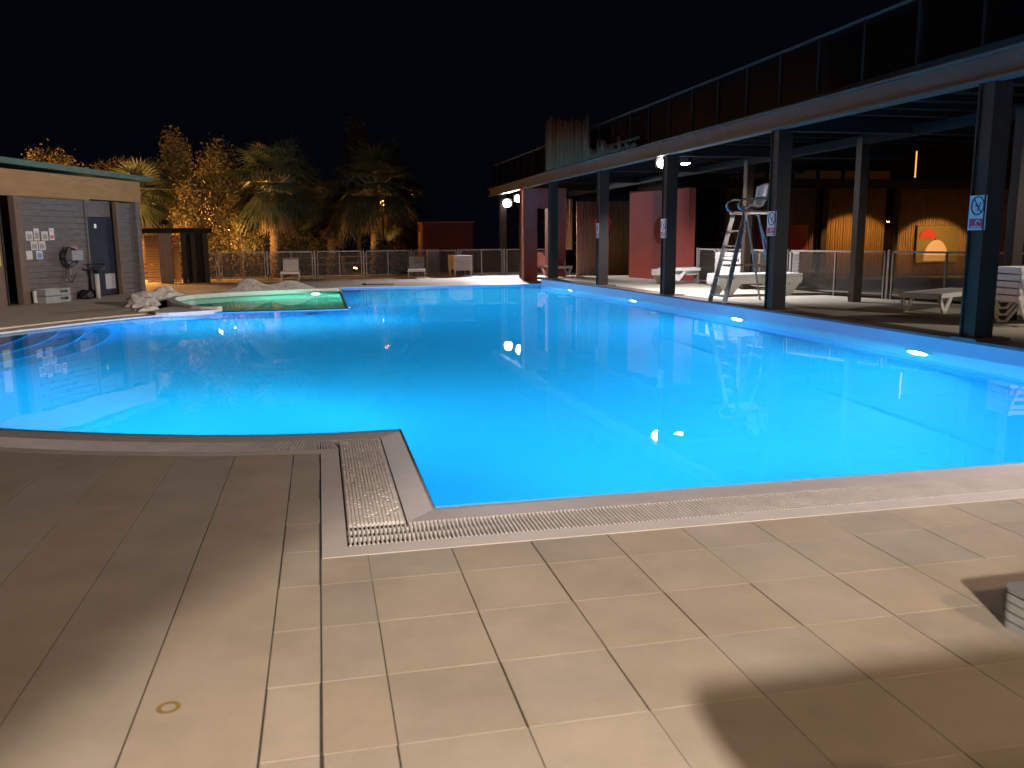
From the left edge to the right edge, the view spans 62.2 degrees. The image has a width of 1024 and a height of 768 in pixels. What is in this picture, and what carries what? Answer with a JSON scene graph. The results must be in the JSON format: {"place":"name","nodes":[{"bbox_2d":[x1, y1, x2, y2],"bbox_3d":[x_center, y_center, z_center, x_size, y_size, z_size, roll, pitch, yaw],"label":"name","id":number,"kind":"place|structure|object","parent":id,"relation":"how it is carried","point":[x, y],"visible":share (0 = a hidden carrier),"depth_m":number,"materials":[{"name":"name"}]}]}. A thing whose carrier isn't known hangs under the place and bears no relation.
{"place":"outdoors","nodes":[
{"label":"outdoors","id":0,"kind":"place"},
{"bbox_2d":[80,289,92,298],"bbox_3d":[-10.701,-2.236,21.319,0.308,0.285,0.253,-3,10,-12],"label":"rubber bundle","id":1,"kind":"object","parent":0,"point":[85,294],"visible":0.98,"depth_m":21.25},
{"bbox_2d":[0,290,227,329],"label":"side deck","id":2,"kind":"structure","parent":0,"point":[15,314],"depth_m":17.67,"materials":[{"name":"concrete"}]},
{"bbox_2d":[34,295,70,303],"bbox_3d":[-10.979,-2.032,20.302,0.320,0.155,0.840,1,10,11],"label":"crate","id":3,"kind":"object","parent":2,"relation":"on","point":[51,299],"visible":0.95,"depth_m":20.13,"materials":[{"name":"plastic"}]},
{"bbox_2d":[33,288,70,295],"bbox_3d":[-10.980,-2.200,20.273,0.320,0.155,0.840,1,10,11],"label":"crate","id":4,"kind":"object","parent":3,"relation":"on","point":[52,291],"visible":1,"depth_m":20.12,"materials":[{"name":"plastic"}]},
{"bbox_2d":[0,156,152,306],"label":"wooden hut","id":5,"kind":"object","parent":2,"relation":"on","point":[93,215],"visible":0.9,"depth_m":21.04,"materials":[{"name":"grey wood"}]},
{"bbox_2d":[0,212,10,305],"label":"glass door","id":6,"kind":"structure","parent":5,"relation":"in","point":[1,232],"depth_m":19.01,"materials":[{"name":"glass"}]},
{"bbox_2d":[61,246,83,282],"bbox_3d":[-10.910,-2.959,21.025,0.240,0.900,0.625,1,10,11],"label":"hose reel","id":7,"kind":"object","parent":5,"relation":"attached to","point":[74,255],"visible":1,"depth_m":20.95,"materials":[{"name":"plastic"}]},
{"bbox_2d":[83,217,117,294],"bbox_3d":[-10.856,-3.372,22.395,0.072,2.010,1.085,1,10,11],"label":"door","id":8,"kind":"structure","parent":5,"relation":"in","point":[99,228],"depth_m":22.48,"materials":[{"name":"blue paint"}]},
{"bbox_2d":[86,263,104,297],"bbox_3d":[-10.524,-2.613,21.540,0.435,0.876,0.435,-3,10,-12],"label":"pedestal basin","id":9,"kind":"object","parent":2,"relation":"on","point":[96,272],"visible":1,"depth_m":21.51,"materials":[{"name":"ceramic"}]},
{"bbox_2d":[123,291,160,307],"bbox_3d":[-8.192,-1.862,18.719,0.716,0.376,0.710,5,11,29],"label":"rock","id":10,"kind":"object","parent":2,"relation":"on","point":[139,299],"visible":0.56,"depth_m":18.48,"materials":[{"name":"stone"}]},
{"bbox_2d":[134,305,158,310],"bbox_3d":[-7.579,-1.579,17.652,0.450,0.135,0.503,8,13,40],"label":"rock","id":11,"kind":"object","parent":2,"relation":"on","point":[148,308],"visible":0.76,"depth_m":17.53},
{"bbox_2d":[149,286,184,298],"bbox_3d":[-8.685,-2.279,21.246,0.850,0.346,0.591,-7,12,-34],"label":"rock","id":12,"kind":"object","parent":2,"relation":"on","point":[166,292],"visible":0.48,"depth_m":21.06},
{"bbox_2d":[211,278,342,292],"bbox_3d":[-6.588,-2.775,23.756,3.600,0.387,1.200,-3,10,-12],"label":"pebble mound","id":13,"kind":"object","parent":2,"relation":"on","point":[249,284],"visible":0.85,"depth_m":23.48,"materials":[{"name":"gravel"}]},
{"bbox_2d":[0,452,292,767],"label":"paved deck","id":14,"kind":"structure","parent":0,"point":[76,704],"depth_m":3.32,"materials":[{"name":"tile"}]},
{"bbox_2d":[156,701,180,713],"bbox_3d":[-1.048,0.986,2.589,0.072,0.001,0.072,-3,10,-12],"label":"floor mark","id":15,"kind":"object","parent":14,"relation":"on","point":[160,706],"visible":1,"depth_m":2.59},
{"bbox_2d":[1,286,321,558],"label":"pool deck","id":16,"kind":"structure","parent":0,"point":[320,475],"depth_m":4.86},
{"bbox_2d":[0,454,1021,767],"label":"paving joints","id":17,"kind":"object","parent":16,"relation":"on","point":[382,642],"visible":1,"depth_m":3.03,"materials":[{"name":"tile"}]},
{"bbox_2d":[179,292,337,301],"bbox_3d":[-6.101,-1.730,20.598,3.900,0.580,6.030,-3,10,-12],"label":"kids pool basin","id":18,"kind":"object","parent":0,"point":[258,295],"visible":0.12,"depth_m":22.72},
{"bbox_2d":[167,288,338,311],"bbox_3d":[-6.826,-1.938,20.949,2.850,0.485,6.834,1,10,10],"label":"kids pool rim","id":19,"kind":"object","parent":18,"relation":"on","point":[173,301],"visible":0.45,"depth_m":22.13,"materials":[{"name":"white stone"}]},
{"bbox_2d":[181,292,344,310],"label":"kids pool water","id":20,"kind":"structure","parent":18,"relation":"in","point":[296,301],"depth_m":20.30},
{"bbox_2d":[259,454,319,767],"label":"paved deck","id":21,"kind":"structure","parent":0,"point":[291,734],"depth_m":3.00,"materials":[{"name":"tile"}]},
{"bbox_2d":[63,251,614,322],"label":"path","id":22,"kind":"structure","parent":0,"point":[490,262],"depth_m":49.50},
{"bbox_2d":[23,139,88,168],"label":"leafy tree","id":23,"kind":"object","parent":22,"relation":"on","point":[55,160],"visible":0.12,"depth_m":34.03,"materials":[{"name":"green plant"}]},
{"bbox_2d":[86,155,160,251],"bbox_3d":[-17.102,-7.226,36.566,3.392,5.130,3.689,-9,13,-40],"label":"leafy tree","id":24,"kind":"object","parent":22,"relation":"on","point":[115,165],"visible":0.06,"depth_m":35.64,"materials":[{"name":"green plant"}]},
{"bbox_2d":[110,156,184,278],"bbox_3d":[-14.748,-6.577,33.742,3.442,4.756,3.595,-7,12,-35],"label":"palm tree","id":25,"kind":"object","parent":22,"relation":"on","point":[151,210],"visible":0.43,"depth_m":33.24,"materials":[{"name":"green plant"}]},
{"bbox_2d":[148,125,209,274],"bbox_3d":[-14.156,-7.650,35.907,2.810,6.335,3.391,-6,11,-29],"label":"leafy tree","id":26,"kind":"object","parent":22,"relation":"on","point":[176,155],"visible":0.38,"depth_m":35.29,"materials":[{"name":"green plant"}]},
{"bbox_2d":[163,174,219,276],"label":"leafy tree","id":27,"kind":"object","parent":22,"relation":"on","point":[185,219],"visible":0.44,"depth_m":33.58,"materials":[{"name":"green plant"}]},
{"bbox_2d":[187,162,239,273],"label":"leafy tree","id":28,"kind":"object","parent":22,"relation":"on","point":[211,215],"visible":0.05,"depth_m":38.53,"materials":[{"name":"green plant"}]},
{"bbox_2d":[181,235,250,278],"bbox_3d":[-11.586,-4.868,32.696,2.813,1.801,1.846,0,10,1],"label":"shrub","id":29,"kind":"object","parent":22,"relation":"on","point":[213,269],"visible":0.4,"depth_m":32.73,"materials":[{"name":"green plant"}]},
{"bbox_2d":[184,133,282,276],"bbox_3d":[-12.061,-7.231,35.855,4.528,6.488,3.485,-3,10,-12],"label":"leafy tree","id":30,"kind":"object","parent":22,"relation":"on","point":[212,168],"visible":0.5,"depth_m":35.21,"materials":[{"name":"green plant"}]},
{"bbox_2d":[209,189,268,276],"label":"leafy tree","id":31,"kind":"object","parent":22,"relation":"on","point":[232,201],"visible":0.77,"depth_m":34.48,"materials":[{"name":"green plant"}]},
{"bbox_2d":[209,242,280,278],"bbox_3d":[-10.604,-4.836,33.395,2.986,1.487,2.045,-3,10,-12],"label":"shrub","id":32,"kind":"object","parent":22,"relation":"on","point":[246,271],"visible":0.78,"depth_m":33.35,"materials":[{"name":"green plant"}]},
{"bbox_2d":[231,162,303,273],"bbox_3d":[-11.287,-7.549,37.958,3.112,5.206,3.131,-10,14,-44],"label":"leafy tree","id":33,"kind":"object","parent":22,"relation":"on","point":[285,235],"visible":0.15,"depth_m":38.07,"materials":[{"name":"green plant"}]},
{"bbox_2d":[218,133,333,275],"bbox_3d":[-9.494,-7.191,34.201,4.726,5.726,4.606,-3,10,-12],"label":"palm tree","id":34,"kind":"object","parent":22,"relation":"on","point":[270,207],"visible":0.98,"depth_m":33.49,"materials":[{"name":"green plant"}]},
{"bbox_2d":[249,244,328,277],"bbox_3d":[-8.747,-4.821,33.461,3.058,1.381,1.978,-3,10,-12],"label":"shrub","id":35,"kind":"object","parent":22,"relation":"on","point":[307,272],"visible":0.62,"depth_m":33.57,"materials":[{"name":"green plant"}]},
{"bbox_2d":[279,189,319,271],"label":"leafy tree","id":36,"kind":"object","parent":22,"relation":"on","point":[301,242],"visible":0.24,"depth_m":39.50,"materials":[{"name":"green plant"}]},
{"bbox_2d":[280,175,345,270],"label":"leafy tree","id":37,"kind":"object","parent":22,"relation":"on","point":[320,226],"visible":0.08,"depth_m":41.63,"materials":[{"name":"green plant"}]},
{"bbox_2d":[278,228,353,277],"bbox_3d":[-7.727,-5.276,34.100,2.508,2.056,2.324,4,11,26],"label":"shrub","id":38,"kind":"object","parent":22,"relation":"on","point":[322,266],"visible":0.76,"depth_m":34.17,"materials":[{"name":"green plant"}]},
{"bbox_2d":[298,180,361,272],"bbox_3d":[-8.211,-7.305,39.010,3.484,4.313,3.840,-3,10,-12],"label":"palm tree","id":39,"kind":"object","parent":22,"relation":"on","point":[331,192],"visible":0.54,"depth_m":38.28,"materials":[{"name":"green plant"}]},
{"bbox_2d":[337,256,371,272],"bbox_3d":[-7.060,-5.473,38.837,1.800,0.761,1.700,-3,10,-14],"label":"picnic table","id":40,"kind":"object","parent":22,"relation":"on","point":[343,266],"visible":0.49,"depth_m":38.36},
{"bbox_2d":[340,117,386,268],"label":"leafy tree","id":41,"kind":"object","parent":22,"relation":"on","point":[362,133],"visible":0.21,"depth_m":42.45,"materials":[{"name":"green plant"}]},
{"bbox_2d":[341,236,408,275],"bbox_3d":[-5.225,-5.141,34.326,3.001,1.698,2.062,-5,11,-26],"label":"shrub","id":42,"kind":"object","parent":22,"relation":"on","point":[385,271],"visible":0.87,"depth_m":34.30,"materials":[{"name":"green plant"}]},
{"bbox_2d":[322,136,427,273],"bbox_3d":[-5.747,-7.545,35.924,4.701,5.784,4.626,6,12,34],"label":"palm tree","id":43,"kind":"object","parent":22,"relation":"on","point":[366,209],"visible":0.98,"depth_m":34.93,"materials":[{"name":"green plant"}]},
{"bbox_2d":[368,196,421,270],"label":"palm tree","id":44,"kind":"object","parent":22,"relation":"on","point":[405,234],"visible":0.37,"depth_m":39.35,"materials":[{"name":"green plant"}]},
{"bbox_2d":[367,239,434,275],"bbox_3d":[-4.651,-5.235,35.072,2.963,1.578,1.765,-3,10,-12],"label":"shrub","id":45,"kind":"object","parent":22,"relation":"on","point":[400,262],"visible":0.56,"depth_m":35.06,"materials":[{"name":"green plant"}]},
{"bbox_2d":[396,178,433,268],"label":"leafy tree","id":46,"kind":"object","parent":22,"relation":"on","point":[424,217],"visible":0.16,"depth_m":42.43,"materials":[{"name":"green plant"}]},
{"bbox_2d":[426,249,439,273],"bbox_3d":[-3.383,-5.242,36.384,0.500,1.050,0.407,-3,10,-12],"label":"cabinet","id":47,"kind":"object","parent":22,"relation":"on","point":[430,262],"visible":0.92,"depth_m":36.20,"materials":[{"name":"plastic"}]},
{"bbox_2d":[507,134,592,253],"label":"leafy tree","id":48,"kind":"object","parent":22,"relation":"on","point":[540,215],"visible":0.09,"depth_m":43.00,"materials":[{"name":"green plant"}]},
{"bbox_2d":[145,273,592,290],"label":"deck","id":49,"kind":"structure","parent":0,"point":[320,282],"depth_m":29.16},
{"bbox_2d":[141,228,211,283],"bbox_3d":[-11.590,-4.478,29.595,2.100,1.860,1.320,-3,10,-12],"label":"louvre shelter","id":50,"kind":"object","parent":49,"relation":"on","point":[194,248],"visible":1,"depth_m":29.04,"materials":[{"name":"wood"}]},
{"bbox_2d":[280,258,299,280],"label":"sun lounger","id":51,"kind":"object","parent":49,"relation":"on","point":[290,266],"visible":0.99,"depth_m":31.21,"materials":[{"name":"white plastic"}]},
{"bbox_2d":[174,249,544,280],"bbox_3d":[-5.167,-4.522,31.985,14.655,1.040,0.316,-2,10,-12],"label":"pool fence","id":52,"kind":"object","parent":49,"relation":"on","point":[388,274],"visible":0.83,"depth_m":31.97,"materials":[{"name":"metal"}]},
{"bbox_2d":[408,257,424,278],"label":"sun lounger","id":53,"kind":"object","parent":49,"relation":"on","point":[418,266],"visible":0.99,"depth_m":32.36,"materials":[{"name":"white plastic"}]},
{"bbox_2d":[415,221,473,272],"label":"service block","id":54,"kind":"structure","parent":49,"relation":"on","point":[446,235],"depth_m":37.80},
{"bbox_2d":[448,267,471,276],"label":"sun lounger","id":55,"kind":"object","parent":49,"relation":"on","point":[460,269],"visible":0.65,"depth_m":32.17,"materials":[{"name":"white plastic"}]},
{"bbox_2d":[522,190,523,280],"bbox_3d":[0.373,-4.984,28.598,0.041,3.000,0.041,1,10,10],"label":"pipe","id":56,"kind":"object","parent":49,"relation":"on","point":[523,231],"visible":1,"depth_m":28.55,"materials":[{"name":"metal"}]},
{"bbox_2d":[521,188,565,280],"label":"red wall","id":57,"kind":"structure","parent":49,"relation":"on","point":[534,199],"depth_m":28.80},
{"bbox_2d":[537,252,571,274],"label":"sun lounger","id":58,"kind":"object","parent":49,"relation":"on","point":[541,260],"visible":0.49,"depth_m":29.60,"materials":[{"name":"white plastic"}]},
{"bbox_2d":[576,201,596,275],"bbox_3d":[2.916,-5.368,31.468,1.069,2.750,0.074,-1,10,-2],"label":"cane screen","id":59,"kind":"object","parent":49,"relation":"on","point":[585,210],"visible":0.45,"depth_m":31.43,"materials":[{"name":"wicker"}]},
{"bbox_2d":[608,201,629,275],"bbox_3d":[4.507,-5.381,31.465,2.025,2.750,0.076,0,10,2],"label":"cane screen","id":60,"kind":"object","parent":49,"relation":"on","point":[618,244],"visible":0.29,"depth_m":31.47,"materials":[{"name":"wicker"}]},
{"bbox_2d":[0,0,1013,253],"label":"sky","id":61,"kind":"structure","parent":0,"point":[467,88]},
{"bbox_2d":[0,284,1023,507],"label":"pool basin","id":62,"kind":"object","parent":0,"point":[497,501],"visible":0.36,"depth_m":5.31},
{"bbox_2d":[153,306,218,316],"bbox_3d":[-6.656,-1.377,17.488,1.250,0.340,1.816,-3,10,-12],"label":"pool coping","id":63,"kind":"object","parent":62,"relation":"on","point":[173,311],"visible":0.35,"depth_m":16.93,"materials":[{"name":"concrete"}]},
{"bbox_2d":[0,283,539,333],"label":"pool coping","id":64,"kind":"object","parent":62,"relation":"on","point":[41,327],"visible":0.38,"depth_m":15.63,"materials":[{"name":"stone"}]},
{"bbox_2d":[215,292,347,312],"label":"divider wall","id":65,"kind":"structure","parent":62,"relation":"on","point":[343,301],"depth_m":17.76,"materials":[{"name":"tile"}]},
{"bbox_2d":[0,285,1023,527],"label":"pool water","id":66,"kind":"structure","parent":62,"relation":"in","point":[478,394],"depth_m":8.22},
{"bbox_2d":[0,429,1023,558],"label":"overflow gutter","id":67,"kind":"object","parent":62,"relation":"attached to","point":[375,497],"visible":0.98,"depth_m":4.65,"materials":[{"name":"concrete"}]},
{"bbox_2d":[541,280,1023,366],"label":"pool wall","id":68,"kind":"structure","parent":62,"relation":"on","point":[997,355],"depth_m":12.62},
{"bbox_2d":[534,277,1023,351],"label":"pool kerb","id":69,"kind":"structure","parent":68,"relation":"on","point":[1007,344],"depth_m":12.64,"materials":[{"name":"stone"}]},
{"bbox_2d":[321,498,1023,767],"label":"paved deck","id":70,"kind":"structure","parent":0,"point":[709,703],"depth_m":2.93,"materials":[{"name":"tile"}]},
{"bbox_2d":[1003,580,1023,637],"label":"plastic box","id":71,"kind":"object","parent":70,"relation":"on","point":[1013,621],"visible":1,"depth_m":3.03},
{"bbox_2d":[611,273,963,300],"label":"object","id":72,"kind":"structure","parent":0,"point":[904,283],"depth_m":25.80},
{"bbox_2d":[558,275,1023,342],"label":"terrace floor","id":73,"kind":"structure","parent":0,"point":[924,313],"depth_m":15.32,"materials":[{"name":"tile"}]},
{"bbox_2d":[629,188,695,280],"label":"red wall","id":74,"kind":"structure","parent":73,"relation":"on","point":[644,235],"depth_m":25.79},
{"bbox_2d":[651,272,703,283],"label":"sun lounger","id":75,"kind":"object","parent":73,"relation":"on","point":[658,273],"visible":0.24,"depth_m":22.90,"materials":[{"name":"white plastic"}]},
{"bbox_2d":[696,248,765,289],"bbox_3d":[5.541,-2.870,21.016,0.050,0.970,4.055,-3,10,-15],"label":"pool fence","id":76,"kind":"object","parent":73,"relation":"on","point":[705,261],"visible":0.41,"depth_m":22.25,"materials":[{"name":"metal"}]},
{"bbox_2d":[708,183,768,302],"bbox_3d":[4.523,-2.708,16.309,1.277,2.262,0.673,-3,10,-12],"label":"lifeguard chair","id":77,"kind":"object","parent":73,"relation":"on","point":[759,198],"visible":0.94,"depth_m":16.31,"materials":[{"name":"metal"}]},
{"bbox_2d":[707,281,801,295],"bbox_3d":[5.260,-2.111,18.484,1.900,0.330,0.640,-2,10,-10],"label":"sun lounger","id":78,"kind":"object","parent":73,"relation":"on","point":[709,283],"visible":0.29,"depth_m":18.15,"materials":[{"name":"white plastic"}]},
{"bbox_2d":[707,278,801,294],"bbox_3d":[5.258,-2.143,18.473,1.900,0.330,0.640,-2,10,-10],"label":"sun lounger","id":79,"kind":"object","parent":78,"relation":"on","point":[709,280],"visible":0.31,"depth_m":18.24,"materials":[{"name":"white plastic"}]},
{"bbox_2d":[707,276,802,292],"bbox_3d":[5.266,-2.173,18.446,1.900,0.330,0.640,-2,10,-10],"label":"sun lounger","id":80,"kind":"object","parent":79,"relation":"on","point":[739,280],"visible":0.37,"depth_m":18.10,"materials":[{"name":"white plastic"}]},
{"bbox_2d":[708,275,801,286],"bbox_3d":[5.263,-2.209,18.453,1.900,0.330,0.640,-2,10,-10],"label":"sun lounger","id":81,"kind":"object","parent":80,"relation":"on","point":[710,277],"visible":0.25,"depth_m":18.27,"materials":[{"name":"white plastic"}]},
{"bbox_2d":[707,272,802,286],"bbox_3d":[5.265,-2.242,18.444,1.900,0.330,0.640,-2,10,-10],"label":"sun lounger","id":82,"kind":"object","parent":81,"relation":"on","point":[760,274],"visible":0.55,"depth_m":18.12,"materials":[{"name":"white plastic"}]},
{"bbox_2d":[488,0,1023,340],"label":"pergola","id":83,"kind":"object","parent":73,"relation":"on","point":[865,94],"visible":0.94,"depth_m":13.91,"materials":[{"name":"metal"}]},
{"bbox_2d":[501,198,512,206],"bbox_3d":[-0.190,-7.177,33.571,0.454,0.354,0.301,0,10,4],"label":"floodlight","id":84,"kind":"object","parent":83,"relation":"attached to","point":[506,202],"visible":1,"depth_m":33.49,"materials":[{"name":"metal"}]},
{"bbox_2d":[566,199,571,249],"bbox_3d":[1.993,-5.911,31.424,0.481,1.850,0.070,0,10,1],"label":"cane screen","id":85,"kind":"object","parent":83,"relation":"attached to","point":[569,202],"visible":0.45,"depth_m":31.40,"materials":[{"name":"brown wood"}]},
{"bbox_2d":[545,114,639,169],"bbox_3d":[1.919,-6.623,22.206,0.128,1.553,7.042,-3,10,-14],"label":"cane screen","id":86,"kind":"object","parent":83,"relation":"attached to","point":[566,144],"visible":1,"depth_m":23.22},
{"bbox_2d":[660,219,666,237],"bbox_3d":[3.252,-3.342,18.241,0.017,0.400,0.230,-4,10,-21],"label":"warning sign","id":87,"kind":"object","parent":83,"relation":"attached to","point":[663,224],"visible":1,"depth_m":18.25,"materials":[{"name":"plastic"}]},
{"bbox_2d":[678,157,691,164],"bbox_3d":[3.725,-4.939,18.740,0.518,0.217,0.284,1,10,11],"label":"floodlight","id":88,"kind":"object","parent":83,"relation":"attached to","point":[685,160],"visible":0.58,"depth_m":18.65,"materials":[{"name":"metal"}]},
{"bbox_2d":[767,211,776,235],"bbox_3d":[4.316,-2.669,14.128,0.017,0.400,0.230,-4,10,-21],"label":"warning sign","id":89,"kind":"object","parent":83,"relation":"attached to","point":[770,221],"visible":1,"depth_m":14.13,"materials":[{"name":"plastic"}]},
{"bbox_2d":[967,195,987,229],"bbox_3d":[5.435,-2.002,9.922,0.017,0.400,0.230,-4,10,-21],"label":"warning sign","id":90,"kind":"object","parent":83,"relation":"attached to","point":[975,217],"visible":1,"depth_m":9.93,"materials":[{"name":"plastic"}]},
{"bbox_2d":[787,249,1023,301],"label":"pool fence","id":91,"kind":"object","parent":73,"relation":"on","point":[887,272],"visible":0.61,"depth_m":16.81,"materials":[{"name":"metal"}]},
{"bbox_2d":[899,287,962,313],"bbox_3d":[7.253,-1.402,14.234,1.900,0.330,0.640,-8,12,-39],"label":"sun lounger","id":92,"kind":"object","parent":73,"relation":"on","point":[948,294],"visible":0.71,"depth_m":13.78,"materials":[{"name":"white plastic"}]},
{"bbox_2d":[994,294,1023,321],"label":"sun lounger","id":93,"kind":"object","parent":73,"relation":"on","point":[1009,298],"visible":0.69,"depth_m":11.65,"materials":[{"name":"white plastic"}]},
{"bbox_2d":[995,287,1023,315],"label":"sun lounger","id":94,"kind":"object","parent":93,"relation":"on","point":[1009,291],"visible":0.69,"depth_m":11.68,"materials":[{"name":"white plastic"}]},
{"bbox_2d":[995,280,1023,308],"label":"sun lounger","id":95,"kind":"object","parent":94,"relation":"on","point":[1009,283],"visible":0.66,"depth_m":11.66,"materials":[{"name":"white plastic"}]},
{"bbox_2d":[996,273,1023,301],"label":"sun lounger","id":96,"kind":"object","parent":95,"relation":"on","point":[1010,276],"visible":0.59,"depth_m":11.52,"materials":[{"name":"white plastic"}]},
{"bbox_2d":[997,266,1023,286],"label":"sun lounger","id":97,"kind":"object","parent":96,"relation":"on","point":[1012,269],"visible":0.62,"depth_m":11.54,"materials":[{"name":"white plastic"}]},
{"bbox_2d":[628,142,1023,276],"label":"bar building","id":98,"kind":"structure","parent":0,"point":[936,191],"depth_m":29.87,"materials":[{"name":"brown wood"}]},
{"bbox_2d":[757,227,766,251],"bbox_3d":[8.734,-4.941,29.133,0.700,0.900,0.030,-3,10,-12],"label":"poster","id":99,"kind":"object","parent":98,"relation":"attached to","point":[759,243],"visible":0.36,"depth_m":29.07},
{"bbox_2d":[788,225,807,250],"bbox_3d":[9.904,-5.044,29.382,0.700,0.900,0.030,-3,10,-12],"label":"poster","id":100,"kind":"object","parent":98,"relation":"attached to","point":[798,236],"visible":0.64,"depth_m":29.36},
{"bbox_2d":[915,226,958,262],"bbox_3d":[15.290,-5.030,30.527,1.700,1.300,0.055,-3,10,-12],"label":"mural board","id":101,"kind":"object","parent":98,"relation":"attached to","point":[936,238],"visible":0.91,"depth_m":30.50,"materials":[{"name":"paint"}]},
{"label":"sun lounger","id":102,"kind":"object","parent":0,"visible":0},
{"bbox_2d":[658,251,726,280],"bbox_3d":[4.968,-3.222,23.055,1.900,0.766,0.640,-4,10,-19],"label":"sun lounger","id":103,"kind":"object","parent":102,"relation":"on","point":[684,270],"visible":0.3,"depth_m":22.62,"materials":[{"name":"white plastic"}]},
{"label":"sun lounger","id":104,"kind":"object","parent":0,"visible":0},
{"bbox_2d":[715,267,798,272],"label":"sun lounger","id":105,"kind":"object","parent":104,"relation":"on","point":[794,269],"visible":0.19,"depth_m":20.70,"materials":[{"name":"white plastic"}]},
{"bbox_2d":[715,263,798,272],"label":"sun lounger","id":106,"kind":"object","parent":105,"relation":"on","point":[795,264],"visible":0.12,"depth_m":20.60,"materials":[{"name":"white plastic"}]},
{"bbox_2d":[715,260,798,272],"bbox_3d":[6.026,-2.905,20.962,1.900,0.330,0.640,0,10,4],"label":"sun lounger","id":107,"kind":"object","parent":106,"relation":"on","point":[726,269],"visible":0.16,"depth_m":20.69,"materials":[{"name":"white plastic"}]},
{"bbox_2d":[715,255,798,267],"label":"sun lounger","id":108,"kind":"object","parent":107,"relation":"on","point":[739,258],"visible":0.26,"depth_m":20.67,"materials":[{"name":"white plastic"}]},
{"bbox_2d":[715,252,798,264],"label":"sun lounger","id":109,"kind":"object","parent":108,"relation":"on","point":[795,254],"visible":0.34,"depth_m":20.64,"materials":[{"name":"white plastic"}]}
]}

